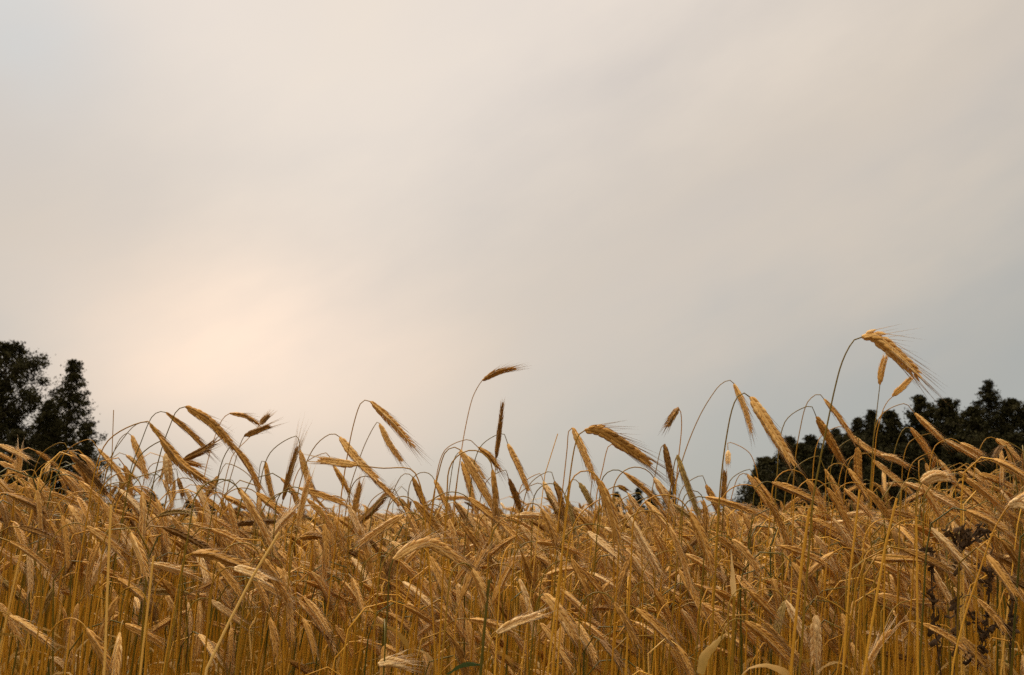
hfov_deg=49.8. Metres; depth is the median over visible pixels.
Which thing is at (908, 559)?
rye stalk
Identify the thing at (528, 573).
rye stalk
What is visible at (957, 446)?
rye stalk
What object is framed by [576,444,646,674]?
rye stalk
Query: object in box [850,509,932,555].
rye stalk
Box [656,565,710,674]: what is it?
rye stalk
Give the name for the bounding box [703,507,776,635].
rye stalk
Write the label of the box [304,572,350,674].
rye stalk
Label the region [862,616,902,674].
rye stalk
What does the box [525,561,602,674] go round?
rye stalk
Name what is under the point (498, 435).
rye stalk
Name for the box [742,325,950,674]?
rye stalk
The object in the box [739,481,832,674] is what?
rye stalk
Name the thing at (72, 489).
rye stalk
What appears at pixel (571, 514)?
rye stalk
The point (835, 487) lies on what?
rye stalk
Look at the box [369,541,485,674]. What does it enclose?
rye stalk
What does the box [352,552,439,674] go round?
rye stalk
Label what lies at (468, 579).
rye stalk
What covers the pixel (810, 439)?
pine tree
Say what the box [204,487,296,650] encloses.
rye stalk
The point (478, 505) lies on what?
rye stalk
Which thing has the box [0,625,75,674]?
rye stalk
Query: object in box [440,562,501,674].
rye stalk
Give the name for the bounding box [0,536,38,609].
rye stalk
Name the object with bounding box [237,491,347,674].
rye stalk
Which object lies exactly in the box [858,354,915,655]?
rye stalk
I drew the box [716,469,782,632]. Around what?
rye stalk
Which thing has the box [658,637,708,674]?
rye stalk
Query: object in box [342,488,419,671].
rye stalk
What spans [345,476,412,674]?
rye stalk
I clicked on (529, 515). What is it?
rye stalk
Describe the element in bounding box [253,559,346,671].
rye stalk
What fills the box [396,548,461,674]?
rye stalk
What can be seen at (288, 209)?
sky
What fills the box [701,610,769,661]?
rye stalk
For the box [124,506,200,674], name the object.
rye stalk
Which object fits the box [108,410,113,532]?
bare straw
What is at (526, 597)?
rye stalk
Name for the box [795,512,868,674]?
rye stalk
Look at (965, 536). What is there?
dead weed
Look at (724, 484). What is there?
rye stalk
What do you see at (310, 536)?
rye stalk
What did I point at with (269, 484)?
rye stalk
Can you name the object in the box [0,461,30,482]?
rye stalk
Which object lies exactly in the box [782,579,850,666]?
rye stalk
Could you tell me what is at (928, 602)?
rye stalk
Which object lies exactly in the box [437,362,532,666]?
rye stalk
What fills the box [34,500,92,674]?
rye stalk
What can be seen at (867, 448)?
rye stalk
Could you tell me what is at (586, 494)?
rye stalk
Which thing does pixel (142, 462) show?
rye stalk
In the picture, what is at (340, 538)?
rye stalk
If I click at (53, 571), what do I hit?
rye stalk
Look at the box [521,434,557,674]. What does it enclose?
bare straw
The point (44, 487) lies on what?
rye stalk
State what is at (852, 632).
rye stalk
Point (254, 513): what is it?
rye stalk
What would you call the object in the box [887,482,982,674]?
rye stalk
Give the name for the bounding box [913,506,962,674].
rye stalk
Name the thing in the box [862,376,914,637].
rye stalk
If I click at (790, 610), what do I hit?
rye stalk
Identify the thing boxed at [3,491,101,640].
rye stalk
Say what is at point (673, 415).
rye stalk
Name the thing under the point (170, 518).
rye stalk
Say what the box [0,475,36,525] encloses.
rye stalk
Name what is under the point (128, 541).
rye stalk
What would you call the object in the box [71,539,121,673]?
rye stalk
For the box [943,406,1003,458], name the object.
pine tree
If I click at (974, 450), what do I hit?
rye stalk
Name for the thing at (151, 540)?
rye stalk
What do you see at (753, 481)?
rye stalk
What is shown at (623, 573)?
rye stalk
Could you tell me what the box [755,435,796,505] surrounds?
pine tree
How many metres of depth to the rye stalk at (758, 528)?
2.14 m
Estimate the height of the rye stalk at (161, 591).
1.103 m
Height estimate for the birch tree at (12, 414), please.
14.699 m
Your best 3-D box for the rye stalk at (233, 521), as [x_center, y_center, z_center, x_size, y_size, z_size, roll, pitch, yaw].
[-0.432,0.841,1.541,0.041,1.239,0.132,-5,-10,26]
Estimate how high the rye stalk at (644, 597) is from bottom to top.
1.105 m
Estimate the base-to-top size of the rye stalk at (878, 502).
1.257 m
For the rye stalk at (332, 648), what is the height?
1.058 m
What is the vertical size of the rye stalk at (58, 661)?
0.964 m
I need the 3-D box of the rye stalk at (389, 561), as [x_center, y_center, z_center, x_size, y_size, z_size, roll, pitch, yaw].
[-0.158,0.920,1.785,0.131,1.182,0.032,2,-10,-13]
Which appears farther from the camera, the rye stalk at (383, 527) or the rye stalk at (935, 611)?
the rye stalk at (935, 611)
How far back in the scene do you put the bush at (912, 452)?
87.78 m
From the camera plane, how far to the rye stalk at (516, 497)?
2.11 m
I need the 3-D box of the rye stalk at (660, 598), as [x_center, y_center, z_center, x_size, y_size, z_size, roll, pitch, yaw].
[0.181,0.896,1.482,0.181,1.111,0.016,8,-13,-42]
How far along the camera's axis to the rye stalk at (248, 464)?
1.69 m
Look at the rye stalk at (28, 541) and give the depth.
2.12 m
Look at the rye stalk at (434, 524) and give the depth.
1.60 m
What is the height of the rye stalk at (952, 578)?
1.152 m
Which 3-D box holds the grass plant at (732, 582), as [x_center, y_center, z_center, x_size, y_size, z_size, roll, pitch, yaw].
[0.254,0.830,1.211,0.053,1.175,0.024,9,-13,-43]
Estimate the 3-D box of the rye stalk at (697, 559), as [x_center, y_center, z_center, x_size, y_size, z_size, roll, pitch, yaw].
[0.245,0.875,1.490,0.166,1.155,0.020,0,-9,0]
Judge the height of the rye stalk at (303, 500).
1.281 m
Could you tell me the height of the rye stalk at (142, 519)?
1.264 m
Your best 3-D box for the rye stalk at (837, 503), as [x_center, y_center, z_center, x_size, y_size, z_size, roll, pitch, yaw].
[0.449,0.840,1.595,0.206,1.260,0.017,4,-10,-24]
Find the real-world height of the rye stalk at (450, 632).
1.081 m
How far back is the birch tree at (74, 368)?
77.93 m
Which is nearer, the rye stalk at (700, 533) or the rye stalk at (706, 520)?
the rye stalk at (700, 533)
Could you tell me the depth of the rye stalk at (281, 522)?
1.65 m
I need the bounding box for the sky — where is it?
[0,0,1023,517]
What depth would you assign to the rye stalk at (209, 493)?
2.13 m
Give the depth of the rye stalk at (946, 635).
1.38 m
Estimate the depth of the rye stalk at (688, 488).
1.63 m
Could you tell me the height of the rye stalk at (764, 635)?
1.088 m
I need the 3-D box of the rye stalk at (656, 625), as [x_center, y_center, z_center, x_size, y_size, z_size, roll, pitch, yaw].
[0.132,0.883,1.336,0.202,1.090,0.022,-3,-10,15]
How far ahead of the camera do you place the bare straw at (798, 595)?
1.19 m
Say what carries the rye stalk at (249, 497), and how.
on the ground
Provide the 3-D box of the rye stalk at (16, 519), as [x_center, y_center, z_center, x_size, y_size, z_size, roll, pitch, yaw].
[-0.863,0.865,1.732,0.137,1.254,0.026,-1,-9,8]
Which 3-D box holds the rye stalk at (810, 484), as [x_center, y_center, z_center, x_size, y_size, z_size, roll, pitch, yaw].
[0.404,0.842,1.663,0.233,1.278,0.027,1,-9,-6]
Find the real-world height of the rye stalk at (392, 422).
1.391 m
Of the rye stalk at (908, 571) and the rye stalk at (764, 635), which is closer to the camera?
the rye stalk at (764, 635)
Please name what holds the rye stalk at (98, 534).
on the ground
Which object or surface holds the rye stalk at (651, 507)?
on the ground
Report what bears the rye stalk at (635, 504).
on the ground
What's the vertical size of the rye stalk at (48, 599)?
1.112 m
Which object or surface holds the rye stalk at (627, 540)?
on the ground
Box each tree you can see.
[0,340,62,474]
[27,358,120,495]
[28,398,78,492]
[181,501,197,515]
[613,491,624,513]
[644,490,658,513]
[661,490,676,513]
[754,434,829,506]
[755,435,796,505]
[824,428,843,459]
[845,417,874,464]
[860,409,878,441]
[864,409,924,463]
[893,394,946,456]
[933,396,970,457]
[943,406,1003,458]
[970,379,1020,441]
[989,397,1023,436]
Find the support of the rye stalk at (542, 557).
on the ground
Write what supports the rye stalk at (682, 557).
on the ground
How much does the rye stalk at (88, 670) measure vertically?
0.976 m
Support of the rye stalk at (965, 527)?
on the ground
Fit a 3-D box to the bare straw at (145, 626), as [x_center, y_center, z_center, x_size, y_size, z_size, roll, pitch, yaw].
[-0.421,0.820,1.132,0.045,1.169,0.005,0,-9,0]
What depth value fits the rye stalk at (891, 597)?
1.52 m
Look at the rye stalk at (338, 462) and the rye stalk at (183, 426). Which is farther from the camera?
the rye stalk at (183, 426)
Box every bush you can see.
[0,429,67,509]
[50,422,116,508]
[146,492,163,508]
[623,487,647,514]
[726,456,780,513]
[737,442,861,517]
[784,431,920,511]
[826,441,961,511]
[895,433,1021,505]
[961,432,1023,493]
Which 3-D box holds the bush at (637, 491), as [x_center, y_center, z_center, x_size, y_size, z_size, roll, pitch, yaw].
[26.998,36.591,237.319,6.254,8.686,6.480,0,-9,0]
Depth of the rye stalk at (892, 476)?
2.14 m
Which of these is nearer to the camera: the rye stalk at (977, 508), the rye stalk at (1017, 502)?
the rye stalk at (1017, 502)
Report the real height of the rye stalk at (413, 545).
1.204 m
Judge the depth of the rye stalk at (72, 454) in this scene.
2.15 m
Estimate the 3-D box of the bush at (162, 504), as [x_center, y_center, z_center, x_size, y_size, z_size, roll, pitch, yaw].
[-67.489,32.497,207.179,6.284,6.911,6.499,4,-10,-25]
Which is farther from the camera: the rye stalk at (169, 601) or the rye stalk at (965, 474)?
the rye stalk at (965, 474)
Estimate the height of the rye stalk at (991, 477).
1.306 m
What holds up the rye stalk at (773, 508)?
on the ground
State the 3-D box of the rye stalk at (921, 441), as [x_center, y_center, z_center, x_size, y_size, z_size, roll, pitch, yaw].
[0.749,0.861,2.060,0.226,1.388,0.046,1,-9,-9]
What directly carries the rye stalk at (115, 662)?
on the ground
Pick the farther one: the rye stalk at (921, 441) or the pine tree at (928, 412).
the pine tree at (928, 412)
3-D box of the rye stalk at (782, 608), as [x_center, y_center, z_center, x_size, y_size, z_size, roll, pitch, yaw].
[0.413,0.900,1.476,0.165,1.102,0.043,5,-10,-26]
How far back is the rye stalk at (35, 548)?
2.08 m
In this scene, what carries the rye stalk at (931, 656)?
on the ground
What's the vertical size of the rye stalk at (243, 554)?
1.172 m
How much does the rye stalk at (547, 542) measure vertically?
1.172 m
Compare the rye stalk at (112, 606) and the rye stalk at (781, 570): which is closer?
the rye stalk at (112, 606)
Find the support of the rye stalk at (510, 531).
on the ground
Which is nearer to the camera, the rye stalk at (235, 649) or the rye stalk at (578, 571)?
the rye stalk at (578, 571)
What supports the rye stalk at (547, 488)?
on the ground
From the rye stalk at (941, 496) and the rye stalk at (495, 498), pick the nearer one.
the rye stalk at (495, 498)
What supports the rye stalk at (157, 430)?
on the ground
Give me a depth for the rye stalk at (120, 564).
2.11 m
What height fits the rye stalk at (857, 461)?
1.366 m
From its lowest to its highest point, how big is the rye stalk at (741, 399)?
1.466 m
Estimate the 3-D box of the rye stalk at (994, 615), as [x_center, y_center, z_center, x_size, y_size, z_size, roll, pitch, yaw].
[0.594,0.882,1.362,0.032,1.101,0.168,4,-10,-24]
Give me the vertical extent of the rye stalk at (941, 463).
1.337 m
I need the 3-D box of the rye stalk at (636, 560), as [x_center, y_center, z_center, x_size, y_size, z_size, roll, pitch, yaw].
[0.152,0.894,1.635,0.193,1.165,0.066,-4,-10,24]
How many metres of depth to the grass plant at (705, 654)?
1.21 m
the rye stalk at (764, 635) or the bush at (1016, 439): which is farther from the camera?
the bush at (1016, 439)
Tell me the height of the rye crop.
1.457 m
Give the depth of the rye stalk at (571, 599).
1.72 m
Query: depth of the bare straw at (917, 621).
1.27 m
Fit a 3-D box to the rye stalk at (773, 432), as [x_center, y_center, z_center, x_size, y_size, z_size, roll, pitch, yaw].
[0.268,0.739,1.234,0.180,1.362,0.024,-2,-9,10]
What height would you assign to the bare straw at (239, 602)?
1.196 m
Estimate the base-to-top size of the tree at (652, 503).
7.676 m
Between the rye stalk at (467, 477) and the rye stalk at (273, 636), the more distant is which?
the rye stalk at (467, 477)
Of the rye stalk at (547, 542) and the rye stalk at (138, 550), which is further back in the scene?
the rye stalk at (547, 542)
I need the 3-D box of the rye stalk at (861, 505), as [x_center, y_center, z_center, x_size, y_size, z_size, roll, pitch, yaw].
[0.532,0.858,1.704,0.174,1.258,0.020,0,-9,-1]
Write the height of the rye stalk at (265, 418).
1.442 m
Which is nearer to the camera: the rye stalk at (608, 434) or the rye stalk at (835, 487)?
the rye stalk at (608, 434)
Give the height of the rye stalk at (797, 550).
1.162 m
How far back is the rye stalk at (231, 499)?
2.10 m
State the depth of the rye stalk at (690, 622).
1.57 m
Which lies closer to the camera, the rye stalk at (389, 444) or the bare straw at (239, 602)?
the bare straw at (239, 602)
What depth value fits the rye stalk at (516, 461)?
2.08 m
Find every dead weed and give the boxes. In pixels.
[915,546,941,674]
[941,523,991,674]
[962,543,998,671]
[999,593,1019,674]
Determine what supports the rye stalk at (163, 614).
on the ground
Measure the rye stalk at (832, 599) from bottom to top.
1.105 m
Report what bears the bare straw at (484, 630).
on the ground
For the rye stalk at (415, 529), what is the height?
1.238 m
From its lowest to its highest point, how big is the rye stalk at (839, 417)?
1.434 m
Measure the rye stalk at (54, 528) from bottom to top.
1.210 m
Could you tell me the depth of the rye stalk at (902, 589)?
1.62 m
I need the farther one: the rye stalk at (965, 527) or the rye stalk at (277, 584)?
the rye stalk at (965, 527)
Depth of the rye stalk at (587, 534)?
2.13 m
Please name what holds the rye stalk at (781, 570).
on the ground
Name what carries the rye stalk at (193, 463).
on the ground
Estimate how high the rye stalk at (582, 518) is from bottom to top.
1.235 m
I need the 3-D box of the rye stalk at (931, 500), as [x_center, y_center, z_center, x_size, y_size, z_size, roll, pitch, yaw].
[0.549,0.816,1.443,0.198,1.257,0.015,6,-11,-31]
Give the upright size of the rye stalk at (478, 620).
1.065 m
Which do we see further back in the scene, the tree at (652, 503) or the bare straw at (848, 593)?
the tree at (652, 503)
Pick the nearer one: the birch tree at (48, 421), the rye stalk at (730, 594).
the rye stalk at (730, 594)
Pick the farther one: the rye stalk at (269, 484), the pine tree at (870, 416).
the pine tree at (870, 416)
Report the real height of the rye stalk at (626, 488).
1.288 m
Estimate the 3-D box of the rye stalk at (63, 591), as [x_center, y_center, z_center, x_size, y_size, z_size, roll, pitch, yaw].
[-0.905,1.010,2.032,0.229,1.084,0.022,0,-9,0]
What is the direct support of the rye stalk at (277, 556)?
on the ground
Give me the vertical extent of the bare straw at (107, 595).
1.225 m
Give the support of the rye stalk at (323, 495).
on the ground
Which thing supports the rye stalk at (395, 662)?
on the ground
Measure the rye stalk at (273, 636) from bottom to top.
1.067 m
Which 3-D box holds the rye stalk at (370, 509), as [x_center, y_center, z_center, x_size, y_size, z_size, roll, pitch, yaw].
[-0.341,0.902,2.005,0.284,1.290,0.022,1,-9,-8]
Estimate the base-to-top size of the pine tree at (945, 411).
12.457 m
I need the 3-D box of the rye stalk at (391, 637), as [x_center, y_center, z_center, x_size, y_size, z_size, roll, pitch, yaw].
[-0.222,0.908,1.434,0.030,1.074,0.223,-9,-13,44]
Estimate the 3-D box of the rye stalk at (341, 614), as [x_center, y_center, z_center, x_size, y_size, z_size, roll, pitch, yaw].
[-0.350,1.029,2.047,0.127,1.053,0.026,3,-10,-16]
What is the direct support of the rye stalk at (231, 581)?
on the ground
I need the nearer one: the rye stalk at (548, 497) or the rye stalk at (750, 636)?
the rye stalk at (750, 636)
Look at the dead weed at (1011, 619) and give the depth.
1.45 m
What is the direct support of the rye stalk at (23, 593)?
on the ground
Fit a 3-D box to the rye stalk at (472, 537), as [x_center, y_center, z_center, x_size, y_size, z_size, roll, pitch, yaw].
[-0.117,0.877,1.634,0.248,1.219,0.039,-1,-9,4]
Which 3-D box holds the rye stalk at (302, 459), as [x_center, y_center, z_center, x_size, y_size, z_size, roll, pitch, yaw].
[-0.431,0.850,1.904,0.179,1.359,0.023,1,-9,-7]
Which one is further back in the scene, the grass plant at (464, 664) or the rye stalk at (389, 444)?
the rye stalk at (389, 444)
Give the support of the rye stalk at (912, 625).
on the ground
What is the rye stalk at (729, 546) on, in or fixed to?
on the ground
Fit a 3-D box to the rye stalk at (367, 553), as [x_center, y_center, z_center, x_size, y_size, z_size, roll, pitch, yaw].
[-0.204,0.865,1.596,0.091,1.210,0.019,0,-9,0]
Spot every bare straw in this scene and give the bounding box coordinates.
[103,505,111,674]
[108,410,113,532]
[139,556,153,674]
[204,532,280,674]
[479,579,489,674]
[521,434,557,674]
[790,508,810,674]
[842,490,859,674]
[862,498,897,674]
[915,517,918,674]
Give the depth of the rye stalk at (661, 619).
2.11 m
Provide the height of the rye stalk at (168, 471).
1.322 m
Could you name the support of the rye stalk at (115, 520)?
on the ground
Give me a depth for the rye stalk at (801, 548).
1.80 m
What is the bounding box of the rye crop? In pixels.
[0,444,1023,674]
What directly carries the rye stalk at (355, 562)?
on the ground
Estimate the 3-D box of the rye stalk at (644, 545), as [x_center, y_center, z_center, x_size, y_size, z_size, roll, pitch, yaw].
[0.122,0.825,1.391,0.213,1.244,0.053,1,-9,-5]
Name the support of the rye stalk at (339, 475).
on the ground
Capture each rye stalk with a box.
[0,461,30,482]
[0,469,53,504]
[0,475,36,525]
[0,487,20,524]
[0,487,57,590]
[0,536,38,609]
[0,546,39,577]
[0,576,28,613]
[0,581,43,625]
[0,603,27,656]
[0,611,63,654]
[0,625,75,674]
[1,462,82,588]
[1,513,63,674]
[1,522,42,556]
[1,554,67,602]
[2,436,24,674]
[2,439,138,664]
[2,551,84,576]
[3,442,104,674]
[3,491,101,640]
[3,515,56,621]
[7,474,114,669]
[10,586,99,609]
[16,653,75,674]
[20,491,129,674]
[24,573,100,674]
[26,422,172,664]
[29,645,92,674]
[31,522,135,674]
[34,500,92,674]
[38,574,132,674]
[39,618,119,674]
[53,472,149,674]
[58,545,134,670]
[60,541,142,674]
[62,482,174,674]
[64,421,230,674]
[68,426,230,674]
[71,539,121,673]
[75,486,149,604]
[76,433,152,630]
[77,522,135,674]
[83,516,169,670]
[83,524,156,674]
[85,486,172,671]
[94,411,219,671]
[94,587,147,674]
[100,441,175,674]
[102,562,204,674]
[107,620,125,674]
[108,509,192,628]
[119,530,171,660]
[121,459,208,636]
[121,607,176,655]
[122,405,247,664]
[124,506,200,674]
[126,469,187,652]
[133,477,214,674]
[134,587,208,674]
[141,586,188,673]
[152,578,205,673]
[156,507,232,674]
[158,489,249,674]
[162,547,265,674]
[164,479,283,674]
[164,544,211,673]
[171,587,205,674]
[172,412,271,672]
[175,554,253,674]
[179,479,255,674]
[179,545,310,674]
[181,598,255,674]
[185,448,269,674]
[187,534,252,674]
[190,492,241,674]
[194,463,266,674]
[195,411,274,664]
[197,417,282,672]
[202,542,300,674]
[203,565,281,674]
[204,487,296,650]
[219,618,313,674]
[228,536,287,671]
[231,622,270,673]
[235,554,296,674]
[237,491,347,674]
[238,436,321,673]
[242,497,300,674]
[246,461,280,674]
[250,595,334,674]
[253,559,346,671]
[257,414,313,664]
[258,612,286,674]
[262,486,359,674]
[269,434,384,674]
[270,608,342,674]
[276,453,357,625]
[276,465,314,674]
[280,504,332,674]
[281,528,331,674]
[289,483,398,674]
[297,495,371,674]
[299,453,436,674]
[303,507,350,674]
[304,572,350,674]
[311,603,356,670]
[318,400,433,674]
[321,422,411,674]
[333,474,365,669]
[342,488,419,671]
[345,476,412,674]
[345,512,437,670]
[346,610,406,674]
[349,557,380,673]
[350,496,424,669]
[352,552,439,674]
[353,517,375,667]
[355,496,451,674]
[356,447,504,674]
[364,473,434,663]
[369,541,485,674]
[375,650,428,674]
[381,535,431,673]
[383,524,492,674]
[383,579,443,620]
[387,504,461,674]
[392,603,464,674]
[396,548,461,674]
[399,472,452,627]
[403,494,473,672]
[407,597,478,674]
[409,512,507,670]
[414,491,514,666]
[418,439,505,674]
[432,452,491,657]
[433,617,537,674]
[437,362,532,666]
[437,450,501,674]
[437,461,477,653]
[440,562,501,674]
[447,610,506,672]
[453,536,495,674]
[455,434,535,674]
[456,561,507,674]
[465,538,595,674]
[468,470,531,609]
[469,563,538,674]
[472,515,527,672]
[476,519,545,674]
[476,542,522,674]
[480,531,555,674]
[482,510,559,669]
[484,400,504,661]
[485,607,553,674]
[490,547,570,582]
[494,543,539,674]
[497,483,572,674]
[500,615,578,674]
[501,473,568,674]
[502,503,564,674]
[510,471,570,658]
[518,585,561,674]
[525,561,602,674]
[526,546,597,674]
[528,483,579,632]
[528,593,592,674]
[531,560,614,674]
[533,507,603,664]
[539,586,597,674]
[542,427,599,674]
[542,479,597,670]
[547,470,626,674]
[548,524,653,656]
[552,420,685,674]
[556,494,673,674]
[561,528,635,674]
[564,537,628,674]
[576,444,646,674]
[577,486,652,674]
[578,591,646,674]
[581,476,598,624]
[582,542,661,674]
[586,470,677,674]
[590,576,652,651]
[598,492,687,674]
[605,605,690,674]
[606,485,632,632]
[610,549,663,674]
[611,510,694,674]
[612,467,679,674]
[616,497,701,669]
[625,494,720,674]
[626,581,680,641]
[632,444,679,674]
[634,562,686,672]
[639,550,728,674]
[641,527,675,674]
[651,455,705,674]
[654,380,755,674]
[654,602,706,674]
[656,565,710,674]
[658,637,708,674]
[659,407,681,673]
[666,475,726,674]
[667,496,773,674]
[670,519,785,672]
[675,579,729,674]
[676,599,736,674]
[679,490,710,643]
[681,532,747,674]
[683,546,806,674]
[694,535,768,674]
[694,647,757,674]
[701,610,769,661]
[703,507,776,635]
[707,484,792,674]
[707,555,773,633]
[709,393,809,674]
[714,473,771,668]
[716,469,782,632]
[720,466,727,674]
[720,618,798,674]
[722,529,806,670]
[725,442,769,572]
[725,563,811,649]
[727,588,791,674]
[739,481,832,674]
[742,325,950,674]
[744,589,809,674]
[755,545,836,674]
[757,470,835,662]
[765,588,815,674]
[769,406,854,674]
[772,426,896,655]
[777,394,861,674]
[777,522,839,672]
[780,456,850,572]
[782,527,846,674]
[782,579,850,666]
[785,575,842,667]
[788,479,856,671]
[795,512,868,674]
[801,510,819,674]
[804,511,875,674]
[806,596,870,674]
[812,482,883,664]
[815,482,897,669]
[817,546,965,674]
[824,437,863,644]
[825,463,876,668]
[826,534,892,674]
[831,452,921,673]
[832,403,957,674]
[837,548,874,674]
[838,452,916,674]
[841,552,938,674]
[847,517,897,674]
[849,584,893,673]
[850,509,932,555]
[850,540,945,674]
[854,593,940,674]
[855,519,928,673]
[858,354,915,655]
[860,548,914,674]
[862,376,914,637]
[862,605,928,660]
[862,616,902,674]
[867,427,937,674]
[882,519,989,674]
[882,598,946,648]
[885,502,943,590]
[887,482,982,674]
[887,627,941,672]
[888,621,975,674]
[894,562,970,674]
[895,478,950,674]
[898,433,987,652]
[901,452,964,674]
[906,467,955,674]
[908,570,968,673]
[912,465,973,674]
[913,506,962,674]
[924,438,993,674]
[926,478,1002,575]
[932,469,1020,639]
[933,548,1023,674]
[933,560,998,668]
[935,501,1009,674]
[945,514,1001,670]
[951,494,1023,674]
[957,572,984,674]
[959,594,1016,648]
[964,437,1023,637]
[970,510,1004,674]
[998,439,1023,490]
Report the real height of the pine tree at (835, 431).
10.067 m
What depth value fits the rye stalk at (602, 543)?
1.64 m
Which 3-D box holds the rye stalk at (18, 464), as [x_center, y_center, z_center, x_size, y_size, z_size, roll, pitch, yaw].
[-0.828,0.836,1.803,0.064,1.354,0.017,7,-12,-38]
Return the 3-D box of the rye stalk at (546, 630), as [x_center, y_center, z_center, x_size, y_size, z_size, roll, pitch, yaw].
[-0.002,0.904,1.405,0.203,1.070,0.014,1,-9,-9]
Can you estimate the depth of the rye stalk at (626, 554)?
2.08 m
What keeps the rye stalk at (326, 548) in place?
on the ground
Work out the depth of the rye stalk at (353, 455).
1.78 m
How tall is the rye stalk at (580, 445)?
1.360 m
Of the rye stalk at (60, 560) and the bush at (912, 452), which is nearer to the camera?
the rye stalk at (60, 560)
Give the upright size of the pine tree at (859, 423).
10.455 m
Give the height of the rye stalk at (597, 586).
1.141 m
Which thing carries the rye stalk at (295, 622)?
on the ground
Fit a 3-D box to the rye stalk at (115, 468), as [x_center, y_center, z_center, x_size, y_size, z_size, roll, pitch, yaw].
[-0.820,0.865,1.995,0.237,1.360,0.026,0,-9,0]
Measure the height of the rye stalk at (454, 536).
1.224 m
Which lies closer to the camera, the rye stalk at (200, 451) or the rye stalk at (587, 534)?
the rye stalk at (200, 451)
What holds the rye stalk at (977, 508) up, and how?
on the ground
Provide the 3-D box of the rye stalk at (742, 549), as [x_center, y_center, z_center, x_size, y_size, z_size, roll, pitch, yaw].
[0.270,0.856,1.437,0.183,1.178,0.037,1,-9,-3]
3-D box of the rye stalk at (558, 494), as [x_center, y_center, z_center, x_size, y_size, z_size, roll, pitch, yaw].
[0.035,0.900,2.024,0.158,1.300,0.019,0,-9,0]
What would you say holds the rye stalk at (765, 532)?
on the ground
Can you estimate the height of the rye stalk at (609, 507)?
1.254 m
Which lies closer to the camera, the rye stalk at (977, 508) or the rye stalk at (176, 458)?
the rye stalk at (176, 458)
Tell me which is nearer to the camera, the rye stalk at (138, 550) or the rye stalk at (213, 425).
the rye stalk at (138, 550)
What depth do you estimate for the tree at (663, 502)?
246.72 m
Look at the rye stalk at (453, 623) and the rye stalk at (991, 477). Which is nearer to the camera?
the rye stalk at (453, 623)
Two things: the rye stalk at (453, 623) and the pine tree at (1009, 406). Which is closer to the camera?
the rye stalk at (453, 623)
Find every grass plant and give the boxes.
[444,662,479,674]
[697,632,727,674]
[730,553,735,674]
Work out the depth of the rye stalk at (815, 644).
1.26 m
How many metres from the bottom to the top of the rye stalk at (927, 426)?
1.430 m
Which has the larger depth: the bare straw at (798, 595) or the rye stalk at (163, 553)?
the rye stalk at (163, 553)
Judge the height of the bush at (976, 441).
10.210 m
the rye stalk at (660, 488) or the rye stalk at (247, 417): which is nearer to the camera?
the rye stalk at (660, 488)
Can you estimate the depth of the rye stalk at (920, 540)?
1.66 m
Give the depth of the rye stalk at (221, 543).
1.71 m
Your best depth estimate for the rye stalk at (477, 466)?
2.12 m
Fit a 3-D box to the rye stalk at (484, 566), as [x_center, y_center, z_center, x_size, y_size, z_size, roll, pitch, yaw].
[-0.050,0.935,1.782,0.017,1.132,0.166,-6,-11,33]
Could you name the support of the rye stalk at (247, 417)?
on the ground
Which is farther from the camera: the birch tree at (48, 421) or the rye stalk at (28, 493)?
the birch tree at (48, 421)
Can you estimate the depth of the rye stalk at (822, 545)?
1.72 m
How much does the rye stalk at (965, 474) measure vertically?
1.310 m
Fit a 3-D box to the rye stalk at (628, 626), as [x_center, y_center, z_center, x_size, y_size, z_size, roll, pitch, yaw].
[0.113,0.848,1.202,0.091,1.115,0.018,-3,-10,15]
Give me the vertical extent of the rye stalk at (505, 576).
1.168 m
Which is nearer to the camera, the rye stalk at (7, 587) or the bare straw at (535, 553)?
the bare straw at (535, 553)
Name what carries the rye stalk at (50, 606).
on the ground
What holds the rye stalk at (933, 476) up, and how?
on the ground
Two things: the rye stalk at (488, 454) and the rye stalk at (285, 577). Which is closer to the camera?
the rye stalk at (285, 577)
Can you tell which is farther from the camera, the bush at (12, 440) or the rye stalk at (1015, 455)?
the bush at (12, 440)
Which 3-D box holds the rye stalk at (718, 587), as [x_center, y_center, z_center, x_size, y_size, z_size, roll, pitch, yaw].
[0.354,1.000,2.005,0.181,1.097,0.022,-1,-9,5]
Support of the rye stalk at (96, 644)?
on the ground
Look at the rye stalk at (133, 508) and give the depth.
1.80 m
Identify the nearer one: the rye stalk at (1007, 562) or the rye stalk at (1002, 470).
the rye stalk at (1007, 562)
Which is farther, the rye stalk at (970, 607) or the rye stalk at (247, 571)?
the rye stalk at (970, 607)
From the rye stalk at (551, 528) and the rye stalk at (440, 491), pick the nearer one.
the rye stalk at (551, 528)
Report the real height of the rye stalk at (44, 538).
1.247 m
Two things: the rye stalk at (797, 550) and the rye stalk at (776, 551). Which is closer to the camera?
the rye stalk at (797, 550)
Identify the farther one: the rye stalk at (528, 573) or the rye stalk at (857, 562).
the rye stalk at (857, 562)
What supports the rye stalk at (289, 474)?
on the ground
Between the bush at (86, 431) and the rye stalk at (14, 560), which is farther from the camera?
the bush at (86, 431)
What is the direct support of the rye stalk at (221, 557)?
on the ground
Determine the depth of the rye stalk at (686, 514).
1.83 m
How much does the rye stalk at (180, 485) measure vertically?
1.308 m
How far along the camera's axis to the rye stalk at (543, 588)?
2.11 m
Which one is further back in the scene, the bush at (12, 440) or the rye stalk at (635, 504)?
the bush at (12, 440)
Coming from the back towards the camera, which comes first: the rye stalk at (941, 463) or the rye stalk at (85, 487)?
the rye stalk at (941, 463)
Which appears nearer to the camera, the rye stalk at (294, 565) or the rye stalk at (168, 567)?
the rye stalk at (168, 567)
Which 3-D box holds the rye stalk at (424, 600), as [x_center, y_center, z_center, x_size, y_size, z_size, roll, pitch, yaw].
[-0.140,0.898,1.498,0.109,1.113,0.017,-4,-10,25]

